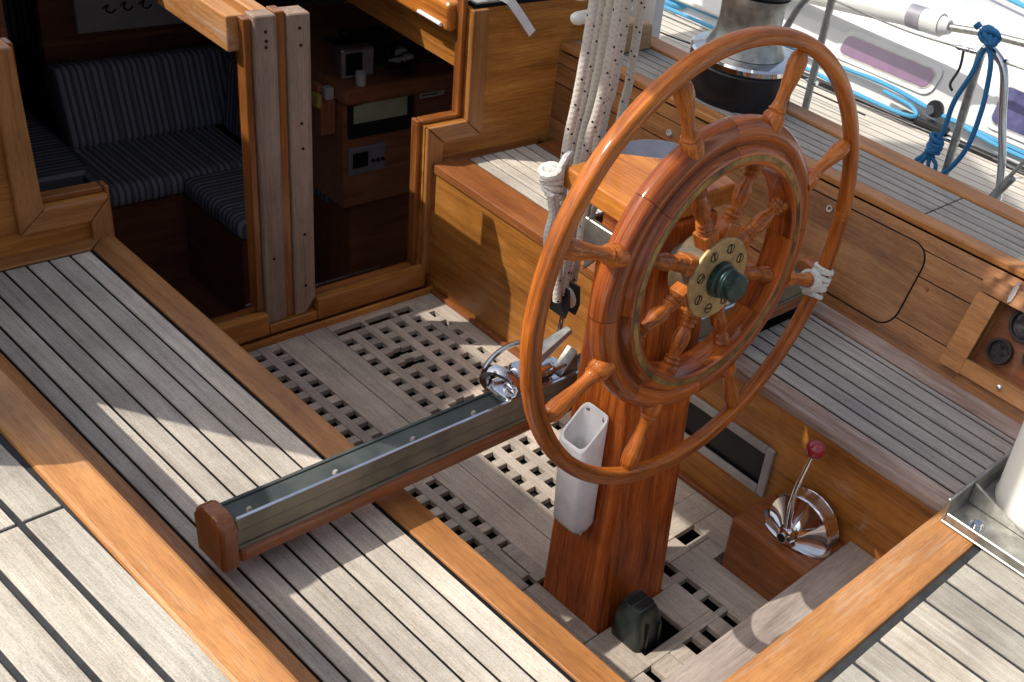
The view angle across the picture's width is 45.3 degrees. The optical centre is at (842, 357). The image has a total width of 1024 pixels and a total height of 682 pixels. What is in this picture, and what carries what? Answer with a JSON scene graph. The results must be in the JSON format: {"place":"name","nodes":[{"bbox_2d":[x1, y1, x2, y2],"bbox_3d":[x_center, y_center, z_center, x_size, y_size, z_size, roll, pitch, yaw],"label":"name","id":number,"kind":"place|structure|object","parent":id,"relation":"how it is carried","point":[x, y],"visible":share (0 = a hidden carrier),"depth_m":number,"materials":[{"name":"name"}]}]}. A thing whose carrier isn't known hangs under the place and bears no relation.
{"place":"outdoors","nodes":[
{"label":"outdoors","id":0,"kind":"place"},
{"bbox_2d":[0,434,230,681],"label":"side deck","id":1,"kind":"structure","parent":0,"point":[78,603],"depth_m":1.48,"materials":[{"name":"grey wood"}]},
{"bbox_2d":[0,353,318,681],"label":"cockpit coaming","id":2,"kind":"object","parent":1,"relation":"attached to","point":[190,592],"visible":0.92,"depth_m":1.62,"materials":[{"name":"brown wood"}]},
{"bbox_2d":[13,42,232,318],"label":"cabin floor","id":3,"kind":"structure","parent":0,"point":[200,297],"depth_m":5.04,"materials":[{"name":"brown wood"}]},
{"bbox_2d":[2,0,87,191],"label":"cabin berth","id":4,"kind":"object","parent":3,"relation":"on","point":[58,163],"visible":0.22,"depth_m":4.04,"materials":[{"name":"blue fabric"}]},
{"bbox_2d":[0,0,312,137],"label":"cabin partition","id":5,"kind":"object","parent":3,"relation":"on","point":[61,39],"visible":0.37,"depth_m":4.17,"materials":[{"name":"brown wood"}]},
{"bbox_2d":[71,0,184,33],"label":"framed drawing","id":6,"kind":"object","parent":5,"relation":"attached to","point":[89,16],"visible":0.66,"depth_m":4.16,"materials":[{"name":"paper"}]},
{"bbox_2d":[45,44,331,311],"bbox_3d":[-2.254,-0.710,4.323,0.980,0.718,1.035,32,36,24],"label":"cabin settee","id":7,"kind":"object","parent":3,"relation":"on","point":[153,140],"visible":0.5,"depth_m":4.12,"materials":[{"name":"blue fabric"}]},
{"bbox_2d":[245,265,380,307],"bbox_3d":[-1.619,0.026,3.722,0.310,0.460,0.460,32,36,24],"label":"cabin step","id":8,"kind":"object","parent":3,"relation":"on","point":[340,278],"visible":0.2,"depth_m":3.73,"materials":[{"name":"brown wood"}]},
{"bbox_2d":[235,3,453,287],"bbox_3d":[-1.768,-0.747,4.357,0.685,0.965,0.705,32,36,24],"label":"chart desk","id":9,"kind":"object","parent":3,"relation":"on","point":[360,222],"visible":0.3,"depth_m":4.05,"materials":[{"name":"brown wood"}]},
{"bbox_2d":[311,81,334,135],"bbox_3d":[-1.711,-0.827,3.752,0.090,0.190,0.070,32,36,24],"label":"tool rack","id":10,"kind":"object","parent":9,"relation":"attached to","point":[323,109],"visible":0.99,"depth_m":3.74,"materials":[{"name":"brown wood"}]},
{"bbox_2d":[335,42,373,78],"bbox_3d":[-1.604,-0.975,3.771,0.044,0.105,0.120,32,36,24],"label":"chart plotter","id":11,"kind":"object","parent":9,"relation":"on","point":[350,59],"visible":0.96,"depth_m":3.75,"materials":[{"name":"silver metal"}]},
{"bbox_2d":[355,70,366,85],"bbox_3d":[-1.575,-0.912,3.748,0.035,0.042,0.035,32,36,24],"label":"white cup","id":12,"kind":"object","parent":9,"relation":"on","point":[360,76],"visible":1,"depth_m":3.74,"materials":[{"name":"ceramic"}]},
{"bbox_2d":[349,142,384,175],"bbox_3d":[-1.630,-0.679,3.931,0.012,0.100,0.137,32,36,24],"label":"radio panel","id":13,"kind":"object","parent":9,"relation":"attached to","point":[367,158],"visible":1,"depth_m":3.93,"materials":[{"name":"grey metal"}]},
{"bbox_2d":[347,95,413,139],"bbox_3d":[-1.558,-0.831,3.874,0.020,0.160,0.245,32,36,24],"label":"cabin screen","id":14,"kind":"object","parent":9,"relation":"attached to","point":[378,117],"visible":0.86,"depth_m":3.87,"materials":[{"name":"black plastic"}]},
{"bbox_2d":[319,25,449,74],"bbox_3d":[-1.504,-1.096,4.039,0.377,0.070,0.580,32,36,24],"label":"tangled gear","id":15,"kind":"object","parent":9,"relation":"on","point":[376,37],"visible":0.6,"depth_m":3.94,"materials":[{"name":"black plastic"}]},
{"bbox_2d":[419,90,443,98],"bbox_3d":[-1.431,-0.935,3.998,0.004,0.054,0.100,32,36,24],"label":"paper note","id":16,"kind":"object","parent":9,"relation":"attached to","point":[431,94],"visible":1,"depth_m":4.00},
{"bbox_2d":[0,0,587,362],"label":"companionway bulkhead","id":17,"kind":"object","parent":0,"point":[505,71],"visible":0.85,"depth_m":3.05,"materials":[{"name":"brown wood"}]},
{"bbox_2d":[157,0,664,65],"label":"coachroof","id":18,"kind":"object","parent":17,"relation":"on","point":[430,25],"visible":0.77,"depth_m":3.19,"materials":[{"name":"brown wood"}]},
{"bbox_2d":[500,0,534,35],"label":"strap","id":19,"kind":"object","parent":17,"relation":"attached to","point":[520,15],"visible":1,"depth_m":3.25,"materials":[{"name":"white fabric"}]},
{"bbox_2d":[270,315,737,681],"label":"bilge floor","id":20,"kind":"structure","parent":0,"point":[668,631],"depth_m":3.02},
{"bbox_2d":[0,236,625,681],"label":"cockpit bench","id":21,"kind":"object","parent":20,"relation":"on","point":[168,402],"visible":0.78,"depth_m":2.13,"materials":[{"name":"grey wood"}]},
{"bbox_2d":[194,256,817,572],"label":"traveller beam","id":22,"kind":"structure","parent":21,"relation":"on","point":[233,532],"depth_m":2.07,"materials":[{"name":"grey metal"}]},
{"bbox_2d":[479,326,577,402],"bbox_3d":[-0.646,0.006,2.343,0.113,0.133,0.200,32,36,24],"label":"traveller car","id":23,"kind":"object","parent":22,"relation":"on","point":[504,387],"visible":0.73,"depth_m":2.33,"materials":[{"name":"silver metal"}]},
{"bbox_2d":[549,280,579,331],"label":"rope block","id":24,"kind":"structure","parent":23,"relation":"attached to","point":[570,302],"depth_m":2.34,"materials":[{"name":"black plastic"}]},
{"bbox_2d":[538,0,646,302],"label":"mainsheet","id":25,"kind":"object","parent":24,"relation":"attached to","point":[586,124],"visible":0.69,"depth_m":2.16,"materials":[{"name":"fabric"}]},
{"bbox_2d":[570,0,632,91],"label":"rope","id":26,"kind":"object","parent":25,"relation":"attached to","point":[577,17],"visible":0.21,"depth_m":2.15,"materials":[{"name":"white fabric"}]},
{"bbox_2d":[661,541,876,681],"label":"step board","id":27,"kind":"object","parent":21,"relation":"attached to","point":[737,647],"visible":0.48,"depth_m":2.49,"materials":[{"name":"grey wood"}]},
{"bbox_2d":[248,293,767,681],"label":"cockpit grating","id":28,"kind":"object","parent":20,"relation":"on","point":[505,508],"visible":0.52,"depth_m":2.93,"materials":[{"name":"grey wood"}]},
{"bbox_2d":[611,590,661,655],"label":"foot block","id":29,"kind":"structure","parent":28,"relation":"in","point":[637,625],"depth_m":2.52,"materials":[{"name":"black plastic"}]},
{"bbox_2d":[543,139,734,634],"bbox_3d":[-0.468,0.060,2.487,0.357,1.079,0.385,32,36,24],"label":"steering pedestal","id":30,"kind":"object","parent":28,"relation":"on","point":[605,563],"visible":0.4,"depth_m":2.40,"materials":[{"name":"brown wood"}]},
{"bbox_2d":[553,402,608,534],"bbox_3d":[-0.546,0.250,2.353,0.075,0.340,0.068,32,36,24],"label":"handle pocket","id":31,"kind":"object","parent":30,"relation":"attached to","point":[583,433],"visible":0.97,"depth_m":2.32,"materials":[{"name":"white plastic"}]},
{"bbox_2d":[519,25,859,484],"bbox_3d":[-0.248,-0.169,2.116,0.154,0.904,0.904,29,35,23],"label":"ships helm","id":32,"kind":"object","parent":30,"relation":"attached to","point":[711,273],"visible":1,"depth_m":2.03,"materials":[{"name":"brown wood"}]},
{"bbox_2d":[799,262,833,299],"bbox_3d":[-0.060,-0.161,2.499,0.050,0.086,0.092,29,35,23],"label":"rope whipping","id":33,"kind":"object","parent":32,"relation":"attached to","point":[817,271],"visible":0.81,"depth_m":2.48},
{"bbox_2d":[721,494,843,601],"bbox_3d":[-0.148,0.488,2.804,0.244,0.172,0.158,32,36,24],"label":"control box","id":34,"kind":"object","parent":28,"relation":"on","point":[760,559],"visible":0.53,"depth_m":2.74,"materials":[{"name":"brown wood"}]},
{"bbox_2d":[762,440,838,558],"bbox_3d":[-0.089,0.333,2.692,0.205,0.379,0.125,32,36,24],"label":"throttle control","id":35,"kind":"object","parent":34,"relation":"on","point":[798,519],"visible":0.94,"depth_m":2.71,"materials":[{"name":"silver metal"}]},
{"bbox_2d":[425,137,1021,559],"bbox_3d":[-0.413,0.002,3.201,1.850,0.472,0.452,32,36,24],"label":"cockpit bench","id":36,"kind":"object","parent":20,"relation":"on","point":[911,443],"visible":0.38,"depth_m":2.90,"materials":[{"name":"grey wood"}]},
{"bbox_2d":[683,394,775,497],"bbox_3d":[-0.364,0.174,2.950,0.476,0.151,0.018,32,36,24],"label":"window frame","id":37,"kind":"structure","parent":36,"relation":"in","point":[752,459],"depth_m":2.91,"materials":[{"name":"grey"}]},
{"bbox_2d":[294,0,1023,211],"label":"neighbouring yacht","id":38,"kind":"object","parent":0,"point":[907,65],"visible":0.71,"depth_m":5.14,"materials":[{"name":"white plastic"}]},
{"bbox_2d":[835,30,941,93],"bbox_3d":[0.205,-1.352,5.247,0.531,0.135,0.067,27,34,18],"label":"window frame","id":39,"kind":"structure","parent":38,"relation":"in","point":[898,66],"depth_m":5.24,"materials":[{"name":"silver metal"}]},
{"bbox_2d":[914,21,1001,174],"bbox_3d":[0.343,-0.722,3.693,0.196,0.740,0.066,32,36,24],"label":"blue rope","id":40,"kind":"object","parent":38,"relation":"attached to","point":[989,37],"visible":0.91,"depth_m":3.60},
{"bbox_2d":[985,80,1023,142],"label":"window","id":41,"kind":"structure","parent":38,"relation":"in","point":[1015,104],"depth_m":5.04,"materials":[{"name":"silver metal"}]},
{"bbox_2d":[570,36,1023,280],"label":"side deck","id":42,"kind":"structure","parent":0,"point":[961,207],"depth_m":3.22,"materials":[{"name":"grey wood"}]},
{"bbox_2d":[624,17,651,52],"bbox_3d":[-0.659,-0.999,3.523,0.070,0.099,0.148,32,36,24],"label":"wood fairlead","id":43,"kind":"object","parent":42,"relation":"on","point":[645,40],"visible":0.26,"depth_m":3.53,"materials":[{"name":"beige wood"}]},
{"bbox_2d":[690,0,791,114],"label":"sheet winch","id":44,"kind":"object","parent":42,"relation":"on","point":[748,81],"visible":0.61,"depth_m":3.29,"materials":[{"name":"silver metal"}]},
{"bbox_2d":[547,41,1023,424],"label":"cockpit coaming","id":45,"kind":"object","parent":42,"relation":"attached to","point":[910,290],"visible":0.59,"depth_m":3.06,"materials":[{"name":"brown wood"}]},
{"bbox_2d":[713,166,923,321],"bbox_3d":[-0.084,-0.341,3.164,0.668,0.213,0.107,32,36,24],"label":"locker door","id":46,"kind":"structure","parent":45,"relation":"in","point":[875,267],"depth_m":3.09,"materials":[{"name":"brown wood"}]},
{"bbox_2d":[938,276,1023,410],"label":"gauge box","id":47,"kind":"object","parent":45,"relation":"attached to","point":[993,363],"visible":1,"depth_m":2.95,"materials":[{"name":"brown wood"}]},
{"bbox_2d":[723,507,1023,681],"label":"after deck","id":48,"kind":"structure","parent":0,"point":[934,598],"depth_m":2.18,"materials":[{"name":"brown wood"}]},
{"bbox_2d":[940,449,1023,577],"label":"mast bracket","id":49,"kind":"object","parent":48,"relation":"on","point":[975,514],"visible":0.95,"depth_m":2.45,"materials":[{"name":"silver metal"}]},
{"bbox_2d":[995,421,1023,531],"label":"mast post","id":50,"kind":"object","parent":49,"relation":"on","point":[1009,493],"visible":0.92,"depth_m":2.46,"materials":[{"name":"beige paint"}]}
]}

